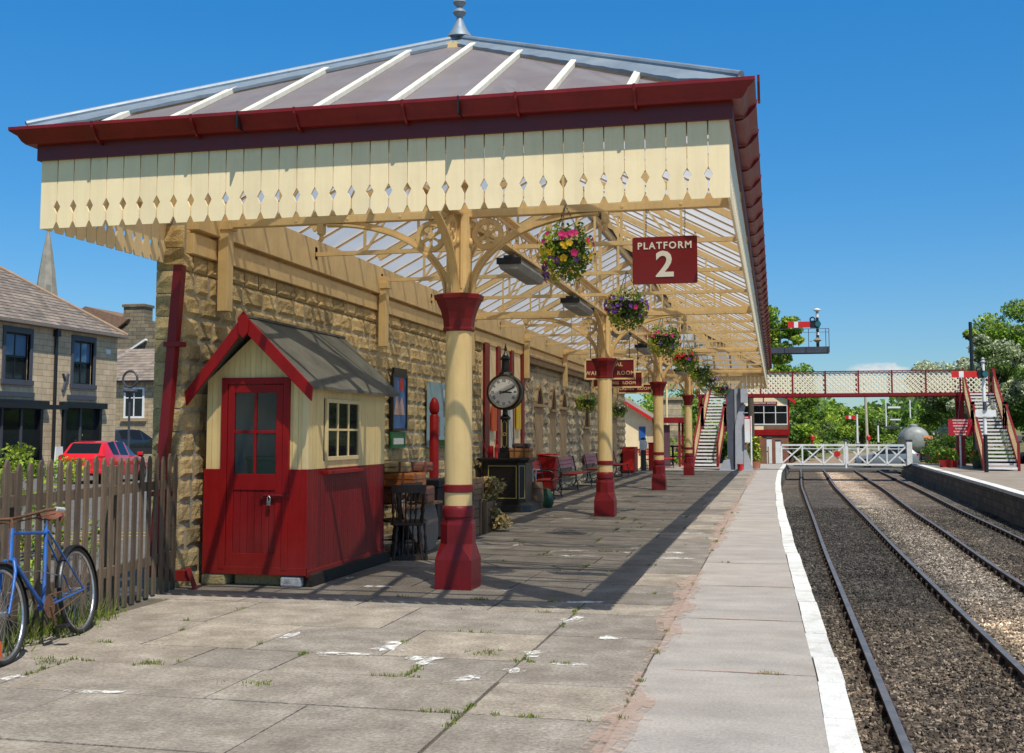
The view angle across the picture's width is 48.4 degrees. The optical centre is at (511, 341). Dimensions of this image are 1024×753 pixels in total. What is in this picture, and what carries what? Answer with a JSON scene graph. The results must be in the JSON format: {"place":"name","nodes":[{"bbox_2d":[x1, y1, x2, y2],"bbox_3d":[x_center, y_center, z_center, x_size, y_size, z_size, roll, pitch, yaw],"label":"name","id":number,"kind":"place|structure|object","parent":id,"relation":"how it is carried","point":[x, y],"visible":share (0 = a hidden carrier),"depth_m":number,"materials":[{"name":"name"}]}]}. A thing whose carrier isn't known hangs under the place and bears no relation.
{"place":"outdoors","nodes":[
{"label":"outdoors","id":0,"kind":"place"},
{"bbox_2d":[18,462,707,610],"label":"street","id":1,"kind":"structure","parent":0,"point":[72,527],"depth_m":19.95,"materials":[{"name":"grey asphalt"}]},
{"bbox_2d":[0,403,68,477],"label":"cafe awning","id":2,"kind":"object","parent":1,"relation":"on","point":[61,449],"visible":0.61,"depth_m":42.45,"materials":[{"name":"black paint"}]},
{"bbox_2d":[0,442,99,557],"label":"privet bush","id":3,"kind":"object","parent":1,"relation":"on","point":[18,452],"visible":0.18,"depth_m":15.34,"materials":[{"name":"green plant"}]},
{"bbox_2d":[0,266,128,476],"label":"street house","id":4,"kind":"structure","parent":1,"relation":"on","point":[55,349],"depth_m":45.65,"materials":[{"name":"stone"}]},
{"bbox_2d":[0,325,33,385],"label":"window","id":5,"kind":"structure","parent":4,"relation":"in","point":[14,344],"depth_m":43.32,"materials":[{"name":"black glass"}]},
{"bbox_2d":[0,399,49,471],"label":"shop window","id":6,"kind":"structure","parent":4,"relation":"in","point":[16,425],"depth_m":43.44,"materials":[{"name":"black glass"}]},
{"bbox_2d":[69,335,96,389],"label":"window","id":7,"kind":"structure","parent":4,"relation":"in","point":[81,361],"depth_m":47.45,"materials":[{"name":"black glass"}]},
{"bbox_2d":[59,402,107,450],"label":"shop window","id":8,"kind":"structure","parent":4,"relation":"in","point":[85,423],"depth_m":47.31,"materials":[{"name":"black glass"}]},
{"bbox_2d":[58,441,146,482],"bbox_3d":[-14.304,4.226,40.044,2.120,1.440,4.200,0,-5,3],"label":"parked car","id":9,"kind":"object","parent":1,"relation":"on","point":[101,450],"visible":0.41,"depth_m":38.49,"materials":[{"name":"red metal"}]},
{"bbox_2d":[82,303,155,379],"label":"gabled mill","id":10,"kind":"object","parent":1,"relation":"on","point":[136,322],"visible":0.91,"depth_m":74.89,"materials":[{"name":"stone"}]},
{"bbox_2d":[122,370,138,448],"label":"street lamp","id":11,"kind":"object","parent":1,"relation":"on","point":[129,390],"visible":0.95,"depth_m":49.52,"materials":[{"name":"metal"}]},
{"bbox_2d":[115,429,151,456],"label":"parked car","id":12,"kind":"object","parent":1,"relation":"on","point":[140,441],"visible":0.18,"depth_m":54.68,"materials":[{"name":"black metal"}]},
{"bbox_2d":[115,349,154,461],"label":"cottage","id":13,"kind":"structure","parent":1,"relation":"on","point":[141,415],"depth_m":68.89,"materials":[{"name":"stone"}]},
{"bbox_2d":[120,388,146,420],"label":"window","id":14,"kind":"structure","parent":13,"relation":"in","point":[137,398],"depth_m":68.75,"materials":[{"name":"white paint"}]},
{"bbox_2d":[8,0,823,752],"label":"platform canopy","id":15,"kind":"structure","parent":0,"point":[456,162],"depth_m":10.13,"materials":[{"name":"beige wood"}]},
{"bbox_2d":[0,463,753,752],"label":"flagstone paving","id":16,"kind":"structure","parent":15,"relation":"on","point":[313,701],"depth_m":8.34,"materials":[{"name":"grey stone"}]},
{"bbox_2d":[0,507,98,665],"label":"bicycle","id":17,"kind":"object","parent":16,"relation":"on","point":[15,574],"visible":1,"depth_m":8.56,"materials":[{"name":"blue metal"}]},
{"bbox_2d":[0,454,177,646],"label":"picket fence","id":18,"kind":"object","parent":16,"relation":"on","point":[111,490],"visible":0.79,"depth_m":10.07,"materials":[{"name":"brown wood"}]},
{"bbox_2d":[164,567,197,589],"bbox_3d":[-3.418,2.447,11.756,0.374,0.234,0.118,-1,-5,13],"label":"ground rail","id":19,"kind":"object","parent":16,"relation":"on","point":[184,575],"visible":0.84,"depth_m":11.73,"materials":[{"name":"red paint"}]},
{"bbox_2d":[185,311,398,587],"bbox_3d":[-2.437,1.230,13.198,1.440,2.878,2.870,-1,-5,13],"label":"wooden hut","id":20,"kind":"object","parent":16,"relation":"on","point":[306,405],"visible":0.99,"depth_m":12.16,"materials":[{"name":"red paint"}]},
{"bbox_2d":[218,377,290,570],"bbox_3d":[-2.716,1.395,12.024,0.800,2.020,0.090,-1,-5,13],"label":"door","id":21,"kind":"structure","parent":20,"relation":"in","point":[253,508],"depth_m":12.02,"materials":[{"name":"red paint"}]},
{"bbox_2d":[245,456,291,473],"bbox_3d":[-2.570,1.858,12.442,0.580,1.185,0.440,-1,-5,13],"label":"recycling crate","id":22,"kind":"object","parent":20,"relation":"in","point":[265,464],"visible":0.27,"depth_m":12.30,"materials":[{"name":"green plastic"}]},
{"bbox_2d":[324,398,360,460],"bbox_3d":[-1.915,1.006,12.925,0.030,0.680,1.040,-1,-5,13],"label":"window","id":23,"kind":"structure","parent":20,"relation":"in","point":[342,436],"depth_m":12.90,"materials":[{"name":"beige paint"}]},
{"bbox_2d":[0,515,718,692],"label":"lime stains","id":24,"kind":"object","parent":16,"relation":"on","point":[392,647],"visible":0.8,"depth_m":8.42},
{"bbox_2d":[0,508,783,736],"bbox_3d":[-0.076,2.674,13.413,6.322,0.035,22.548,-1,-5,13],"label":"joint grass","id":25,"kind":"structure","parent":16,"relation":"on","point":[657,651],"depth_m":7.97,"materials":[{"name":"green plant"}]},
{"bbox_2d":[390,485,425,560],"bbox_3d":[-1.332,2.307,14.544,0.448,0.956,0.529,1,-5,-7],"label":"wooden chair","id":26,"kind":"object","parent":16,"relation":"on","point":[406,489],"visible":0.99,"depth_m":14.38,"materials":[{"name":"brown wood"}]},
{"bbox_2d":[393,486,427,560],"bbox_3d":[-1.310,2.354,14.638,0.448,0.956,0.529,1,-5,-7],"label":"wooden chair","id":27,"kind":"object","parent":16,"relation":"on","point":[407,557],"visible":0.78,"depth_m":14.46,"materials":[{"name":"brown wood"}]},
{"bbox_2d":[384,500,442,555],"bbox_3d":[-1.730,2.551,15.589,1.240,0.670,1.539,-1,-5,13],"label":"table","id":28,"kind":"object","parent":16,"relation":"on","point":[400,531],"visible":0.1,"depth_m":14.96,"materials":[{"name":"brown wood"}]},
{"bbox_2d":[384,486,433,503],"bbox_3d":[-1.471,2.091,15.495,0.756,0.236,0.550,-1,-5,7],"label":"suitcase","id":29,"kind":"object","parent":28,"relation":"on","point":[429,493],"visible":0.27,"depth_m":15.29,"materials":[{"name":"brown leather"}]},
{"bbox_2d":[384,472,426,486],"bbox_3d":[-1.528,1.871,15.372,0.626,0.196,0.470,-2,-5,20],"label":"suitcase","id":30,"kind":"object","parent":29,"relation":"on","point":[390,479],"visible":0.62,"depth_m":15.19,"materials":[{"name":"beige leather"}]},
{"bbox_2d":[384,461,410,472],"bbox_3d":[-1.621,1.699,15.356,0.506,0.146,0.390,0,-5,2],"label":"suitcase","id":31,"kind":"object","parent":30,"relation":"on","point":[398,467],"visible":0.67,"depth_m":15.21,"materials":[{"name":"leather"}]},
{"bbox_2d":[401,493,438,552],"bbox_3d":[-1.245,2.358,15.492,0.282,1.026,1.388,-1,-5,13],"label":"table top","id":32,"kind":"object","parent":16,"relation":"on","point":[430,517],"visible":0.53,"depth_m":15.53,"materials":[{"name":"brown wood"}]},
{"bbox_2d":[404,478,444,536],"bbox_3d":[-1.348,2.541,17.447,0.690,0.850,0.760,-1,-5,13],"label":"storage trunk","id":33,"kind":"object","parent":16,"relation":"on","point":[438,484],"visible":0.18,"depth_m":17.11,"materials":[{"name":"metal"}]},
{"bbox_2d":[429,397,439,477],"bbox_3d":[-1.250,1.990,18.252,0.170,2.180,0.166,-1,-5,13],"label":"red post","id":34,"kind":"object","parent":16,"relation":"on","point":[434,408],"visible":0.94,"depth_m":18.23,"materials":[{"name":"metal"}]},
{"bbox_2d":[482,500,495,533],"bbox_3d":[-0.602,2.856,18.546,0.540,0.500,0.640,-1,-5,13],"label":"wooden crate","id":35,"kind":"object","parent":16,"relation":"on","point":[487,525],"visible":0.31,"depth_m":18.25,"materials":[{"name":"brown wood"}]},
{"bbox_2d":[477,476,512,530],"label":"dried hops","id":36,"kind":"object","parent":16,"relation":"on","point":[494,485],"visible":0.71,"depth_m":18.55,"materials":[{"name":"plant"}]},
{"bbox_2d":[477,343,539,512],"bbox_3d":[-0.095,1.793,23.818,1.198,3.470,1.198,-1,-5,13],"label":"platform clock","id":37,"kind":"object","parent":16,"relation":"on","point":[505,391],"visible":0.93,"depth_m":23.46,"materials":[{"name":"black paint"}]},
{"bbox_2d":[532,460,562,498],"bbox_3d":[0.857,3.443,28.354,0.651,0.934,1.250,-1,-5,13],"label":"platform bench","id":38,"kind":"object","parent":16,"relation":"on","point":[541,471],"visible":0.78,"depth_m":28.41,"materials":[{"name":"black paint"}]},
{"bbox_2d":[537,453,559,491],"bbox_3d":[0.959,3.417,29.620,0.510,0.970,0.460,-1,-5,13],"label":"litter bin","id":39,"kind":"object","parent":16,"relation":"on","point":[548,462],"visible":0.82,"depth_m":29.44,"materials":[{"name":"red metal"}]},
{"bbox_2d":[557,456,591,489],"bbox_3d":[1.846,3.839,33.242,0.651,0.934,2.700,-1,-5,13],"label":"platform bench","id":40,"kind":"object","parent":16,"relation":"on","point":[567,465],"visible":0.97,"depth_m":32.99,"materials":[{"name":"black paint"}]},
{"bbox_2d":[622,447,637,471],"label":"red cabinet","id":41,"kind":"object","parent":16,"relation":"on","point":[630,456],"visible":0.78,"depth_m":45.39,"materials":[{"name":"paint"}]},
{"bbox_2d":[625,398,653,467],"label":"ticket hut","id":42,"kind":"object","parent":16,"relation":"on","point":[639,421],"visible":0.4,"depth_m":52.14,"materials":[{"name":"wood"}]},
{"bbox_2d":[664,417,684,466],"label":"red shelter","id":43,"kind":"object","parent":16,"relation":"on","point":[679,420],"visible":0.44,"depth_m":54.49,"materials":[{"name":"red paint"}]},
{"bbox_2d":[747,436,762,467],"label":"flower tub","id":44,"kind":"object","parent":16,"relation":"on","point":[756,448],"visible":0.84,"depth_m":52.07,"materials":[{"name":"ceramic"}]},
{"bbox_2d":[719,308,829,470],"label":"bracket signal","id":45,"kind":"object","parent":16,"relation":"on","point":[738,437],"visible":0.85,"depth_m":48.77,"materials":[{"name":"grey metal"}]},
{"bbox_2d":[149,195,625,590],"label":"stone wall","id":46,"kind":"structure","parent":15,"relation":"on","point":[374,317],"depth_m":15.94,"materials":[{"name":"stone"}]},
{"bbox_2d":[149,264,185,577],"bbox_3d":[-3.593,0.819,11.851,0.330,3.240,0.130,-1,-5,13],"label":"downpipe","id":47,"kind":"object","parent":46,"relation":"attached to","point":[173,344],"visible":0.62,"depth_m":11.85,"materials":[{"name":"red metal"}]},
{"bbox_2d":[390,367,407,430],"bbox_3d":[-1.854,0.959,18.655,0.060,1.020,0.750,-1,-5,13],"label":"travel poster","id":48,"kind":"object","parent":46,"relation":"attached to","point":[399,405],"visible":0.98,"depth_m":18.65,"materials":[{"name":"blue paper"}]},
{"bbox_2d":[426,381,444,446],"bbox_3d":[-1.270,1.379,21.189,0.046,1.170,2.000,-1,-5,13],"label":"map board","id":49,"kind":"object","parent":46,"relation":"attached to","point":[436,390],"visible":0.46,"depth_m":20.83,"materials":[{"name":"grey"}]},
{"bbox_2d":[481,342,524,474],"bbox_3d":[-0.165,1.915,26.132,0.120,3.600,3.977,-1,-5,13],"label":"boarded entrance","id":50,"kind":"object","parent":46,"relation":"attached to","point":[491,421],"visible":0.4,"depth_m":25.37,"materials":[{"name":"red paint"}]},
{"bbox_2d":[533,384,545,478],"bbox_3d":[0.716,2.397,29.965,0.140,2.558,1.180,-1,-5,13],"label":"blocked window","id":51,"kind":"structure","parent":46,"relation":"in","point":[538,404],"depth_m":29.89,"materials":[{"name":"stone"}]},
{"bbox_2d":[549,385,558,456],"bbox_3d":[1.150,2.525,31.836,0.140,2.605,1.030,-1,-5,13],"label":"blocked window","id":52,"kind":"structure","parent":46,"relation":"in","point":[553,410],"depth_m":31.78,"materials":[{"name":"stone"}]},
{"bbox_2d":[559,390,568,475],"bbox_3d":[1.516,2.691,33.411,0.140,2.528,1.080,-1,-5,13],"label":"blocked window","id":53,"kind":"structure","parent":46,"relation":"in","point":[563,399],"depth_m":33.34,"materials":[{"name":"stone"}]},
{"bbox_2d":[575,382,597,412],"bbox_3d":[2.308,1.767,35.553,0.743,0.984,0.744,-1,-5,13],"label":"hanging basket","id":54,"kind":"object","parent":46,"relation":"attached to","point":[586,403],"visible":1,"depth_m":35.39,"materials":[{"name":"black paint"}]},
{"bbox_2d":[582,391,591,470],"bbox_3d":[2.450,2.955,37.446,0.140,2.653,1.380,-1,-5,13],"label":"blocked window","id":55,"kind":"structure","parent":46,"relation":"in","point":[586,427],"depth_m":37.40,"materials":[{"name":"stone"}]},
{"bbox_2d":[496,254,545,284],"bbox_3d":[0.137,-0.967,15.158,0.320,0.245,1.590,-1,-5,13],"label":"strip light","id":56,"kind":"object","parent":15,"relation":"hanging from","point":[518,268],"visible":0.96,"depth_m":14.71,"materials":[{"name":"grey paint"}]},
{"bbox_2d":[537,205,595,285],"bbox_3d":[0.556,-0.990,11.733,0.611,0.842,0.602,-1,-5,13],"label":"hanging basket","id":57,"kind":"object","parent":15,"relation":"hanging from","point":[561,250],"visible":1,"depth_m":11.60,"materials":[{"name":"black paint"}]},
{"bbox_2d":[560,295,594,315],"bbox_3d":[1.128,-0.621,19.430,0.320,0.245,1.590,-1,-5,13],"label":"strip light","id":58,"kind":"object","parent":15,"relation":"hanging from","point":[576,305],"visible":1,"depth_m":18.91,"materials":[{"name":"grey paint"}]},
{"bbox_2d":[584,326,635,379],"bbox_3d":[2.147,0.233,24.989,1.120,1.230,0.070,-1,-5,13],"label":"hanging sign","id":59,"kind":"object","parent":15,"relation":"attached to","point":[624,368],"visible":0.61,"depth_m":24.89,"materials":[{"name":"beige paint"}]},
{"bbox_2d":[592,336,642,387],"bbox_3d":[2.557,0.483,27.593,1.240,1.310,0.070,-1,-5,13],"label":"hanging sign","id":60,"kind":"object","parent":15,"relation":"attached to","point":[637,382],"visible":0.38,"depth_m":27.47,"materials":[{"name":"beige paint"}]},
{"bbox_2d":[603,271,649,331],"bbox_3d":[1.681,-0.589,16.756,0.697,0.892,0.700,-1,-5,13],"label":"hanging basket","id":61,"kind":"object","parent":15,"relation":"hanging from","point":[621,307],"visible":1,"depth_m":16.59,"materials":[{"name":"black paint"}]},
{"bbox_2d":[646,318,680,357],"bbox_3d":[2.954,-0.122,22.175,0.692,0.907,0.692,-1,-5,13],"label":"hanging basket","id":62,"kind":"object","parent":15,"relation":"hanging from","point":[667,342],"visible":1,"depth_m":22.04,"materials":[{"name":"black paint"}]},
{"bbox_2d":[632,209,697,284],"bbox_3d":[1.551,-0.984,11.539,0.650,0.825,0.131,-1,-5,13],"label":"platform sign","id":63,"kind":"object","parent":15,"relation":"hanging from","point":[666,260],"visible":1,"depth_m":11.47,"materials":[{"name":"red metal"}]},
{"bbox_2d":[663,397,682,462],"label":"stone pier","id":64,"kind":"structure","parent":15,"relation":"on","point":[675,404],"depth_m":62.97,"materials":[{"name":"stone"}]},
{"bbox_2d":[670,335,698,372],"bbox_3d":[4.149,0.316,27.332,0.697,0.908,0.697,-1,-5,13],"label":"hanging basket","id":65,"kind":"object","parent":15,"relation":"hanging from","point":[684,360],"visible":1,"depth_m":27.17,"materials":[{"name":"black paint"}]},
{"bbox_2d":[686,354,712,383],"bbox_3d":[5.380,0.775,32.680,0.757,0.919,0.764,-1,-5,13],"label":"hanging basket","id":66,"kind":"object","parent":15,"relation":"hanging from","point":[699,373],"visible":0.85,"depth_m":32.49,"materials":[{"name":"black paint"}]},
{"bbox_2d":[605,463,828,752],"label":"edge paving","id":67,"kind":"structure","parent":15,"relation":"on","point":[706,710],"depth_m":7.91,"materials":[{"name":"grey concrete"}]},
{"bbox_2d":[588,468,790,752],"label":"pink mortar joint","id":68,"kind":"object","parent":67,"relation":"on","point":[632,707],"visible":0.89,"depth_m":7.70,"materials":[{"name":"concrete"}]},
{"bbox_2d":[692,412,745,462],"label":"garden tree","id":69,"kind":"object","parent":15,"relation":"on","point":[723,452],"visible":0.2,"depth_m":66.15,"materials":[{"name":"green plant"}]},
{"bbox_2d":[775,463,862,752],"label":"platform edge line","id":70,"kind":"object","parent":15,"relation":"on","point":[842,736],"visible":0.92,"depth_m":8.08,"materials":[{"name":"white paint"}]},
{"bbox_2d":[692,368,1020,470],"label":"footbridge","id":71,"kind":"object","parent":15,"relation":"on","point":[966,394],"visible":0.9,"depth_m":57.00,"materials":[{"name":"red paint"}]},
{"bbox_2d":[0,0,1023,416],"label":"sky","id":72,"kind":"structure","parent":0,"point":[891,133],"materials":[{"name":"blue"}]},
{"bbox_2d":[794,452,872,463],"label":"track bed","id":73,"kind":"object","parent":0,"point":[833,459],"visible":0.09,"depth_m":92.52,"materials":[{"name":"gravel"}]},
{"bbox_2d":[789,466,902,474],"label":"crossing road","id":74,"kind":"structure","parent":0,"point":[827,468],"depth_m":75.08,"materials":[{"name":"grey asphalt"}]},
{"bbox_2d":[775,439,780,463],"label":"gate post","id":75,"kind":"object","parent":74,"relation":"on","point":[778,450],"visible":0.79,"depth_m":75.46,"materials":[{"name":"white paint"}]},
{"bbox_2d":[781,435,844,464],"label":"crossing gate","id":76,"kind":"structure","parent":75,"relation":"attached to","point":[836,454],"depth_m":75.06,"materials":[{"name":"white paint"}]},
{"bbox_2d":[854,446,920,467],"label":"parked car","id":77,"kind":"object","parent":74,"relation":"on","point":[898,460],"visible":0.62,"depth_m":76.11,"materials":[{"name":"silver metal"}]},
{"bbox_2d":[905,439,912,464],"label":"gate post","id":78,"kind":"object","parent":74,"relation":"on","point":[909,450],"visible":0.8,"depth_m":73.61,"materials":[{"name":"white paint"}]},
{"bbox_2d":[847,435,906,465],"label":"crossing gate","id":79,"kind":"structure","parent":78,"relation":"attached to","point":[867,447],"depth_m":74.18,"materials":[{"name":"white paint"}]},
{"bbox_2d":[962,298,1023,381],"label":"tall tree","id":80,"kind":"object","parent":74,"relation":"on","point":[994,329],"visible":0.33,"depth_m":72.11,"materials":[{"name":"green plant"}]},
{"bbox_2d":[707,430,1023,466],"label":"lineside ground","id":81,"kind":"structure","parent":0,"point":[828,454],"depth_m":117.68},
{"bbox_2d":[718,363,820,415],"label":"round tree","id":82,"kind":"object","parent":81,"relation":"on","point":[804,404],"visible":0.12,"depth_m":90.88,"materials":[{"name":"green plant"}]},
{"bbox_2d":[744,383,796,465],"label":"signal box","id":83,"kind":"object","parent":81,"relation":"on","point":[771,417],"visible":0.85,"depth_m":81.80,"materials":[{"name":"wood"}]},
{"bbox_2d":[788,423,822,462],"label":"lineside tree","id":84,"kind":"object","parent":81,"relation":"on","point":[804,432],"visible":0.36,"depth_m":89.32,"materials":[{"name":"green plant"}]},
{"bbox_2d":[789,410,836,459],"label":"lineside tree","id":85,"kind":"object","parent":81,"relation":"on","point":[821,430],"visible":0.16,"depth_m":96.08,"materials":[{"name":"green plant"}]},
{"bbox_2d":[789,406,844,457],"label":"lineside tree","id":86,"kind":"object","parent":81,"relation":"on","point":[820,416],"visible":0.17,"depth_m":108.63,"materials":[{"name":"green plant"}]},
{"bbox_2d":[836,408,890,447],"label":"lineside tree","id":87,"kind":"object","parent":81,"relation":"on","point":[849,427],"visible":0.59,"depth_m":156.62,"materials":[{"name":"green plant"}]},
{"bbox_2d":[873,408,923,438],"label":"lineside tree","id":88,"kind":"object","parent":81,"relation":"on","point":[896,415],"visible":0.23,"depth_m":151.65,"materials":[{"name":"green plant"}]},
{"bbox_2d":[898,424,928,461],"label":"tank wagon","id":89,"kind":"object","parent":81,"relation":"on","point":[915,433],"visible":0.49,"depth_m":92.51,"materials":[{"name":"grey paint"}]},
{"bbox_2d":[916,399,1006,435],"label":"dark tree","id":90,"kind":"object","parent":81,"relation":"on","point":[929,420],"visible":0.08,"depth_m":101.05,"materials":[{"name":"green plant"}]},
{"bbox_2d":[710,438,1023,463],"bbox_3d":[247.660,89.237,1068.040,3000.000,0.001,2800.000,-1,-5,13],"label":"ground","id":91,"kind":"structure","parent":0,"point":[1021,461],"depth_m":111.02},
{"bbox_2d":[37,231,57,295],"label":"church spire","id":92,"kind":"structure","parent":91,"relation":"on","point":[46,280],"depth_m":250.57,"materials":[{"name":"stone"}]},
{"bbox_2d":[682,398,726,462],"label":"garden tree","id":93,"kind":"object","parent":91,"relation":"on","point":[694,408],"visible":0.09,"depth_m":72.31,"materials":[{"name":"green plant"}]},
{"bbox_2d":[748,305,804,453],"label":"sycamore tree","id":94,"kind":"object","parent":91,"relation":"on","point":[793,335],"visible":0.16,"depth_m":73.86,"materials":[{"name":"green plant"}]},
{"bbox_2d":[789,390,1022,440],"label":"distant woodland","id":95,"kind":"object","parent":91,"relation":"on","point":[903,404],"visible":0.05,"depth_m":276.70,"materials":[{"name":"green plant"}]},
{"bbox_2d":[904,334,1023,443],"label":"hawthorn tree","id":96,"kind":"object","parent":91,"relation":"on","point":[1005,361],"visible":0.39,"depth_m":67.39,"materials":[{"name":"green plant"}]},
{"bbox_2d":[781,472,1023,752],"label":"track bed","id":97,"kind":"object","parent":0,"point":[857,491],"visible":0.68,"depth_m":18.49,"materials":[{"name":"grey gravel"}]},
{"bbox_2d":[799,465,1023,752],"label":"railway track","id":98,"kind":"structure","parent":97,"relation":"on","point":[896,728],"depth_m":14.10,"materials":[{"name":"grey metal"}]},
{"bbox_2d":[854,465,1023,596],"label":"railway track","id":99,"kind":"structure","parent":97,"relation":"on","point":[1004,575],"depth_m":28.77,"materials":[{"name":"grey metal"}]},
{"bbox_2d":[901,463,1023,491],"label":"platform","id":100,"kind":"structure","parent":0,"point":[1012,478],"depth_m":45.35,"materials":[{"name":"grey concrete"}]},
{"bbox_2d":[948,419,971,467],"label":"warning notice","id":101,"kind":"object","parent":100,"relation":"on","point":[959,427],"visible":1,"depth_m":52.81,"materials":[{"name":"red paint"}]},
{"bbox_2d":[901,465,1023,527],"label":"platform face","id":102,"kind":"object","parent":100,"relation":"attached to","point":[1008,507],"visible":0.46,"depth_m":38.43},
{"bbox_2d":[909,463,1023,498],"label":"platform edge line","id":103,"kind":"object","parent":100,"relation":"on","point":[1009,491],"visible":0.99,"depth_m":38.01,"materials":[{"name":"white paint"}]},
{"bbox_2d":[921,432,1016,463],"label":"clipped hedge","id":104,"kind":"object","parent":100,"relation":"on","point":[933,449],"visible":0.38,"depth_m":63.60,"materials":[{"name":"green plant"}]},
{"bbox_2d":[951,357,995,471],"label":"platform signal","id":105,"kind":"object","parent":100,"relation":"on","point":[984,413],"visible":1,"depth_m":46.87,"materials":[{"name":"white paint"}]},
{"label":"verge","id":106,"kind":"structure","parent":0,"visible":0},
{"bbox_2d":[1,586,125,656],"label":"verge grass","id":107,"kind":"structure","parent":106,"relation":"on","point":[59,632],"depth_m":9.09,"materials":[{"name":"green plant"}]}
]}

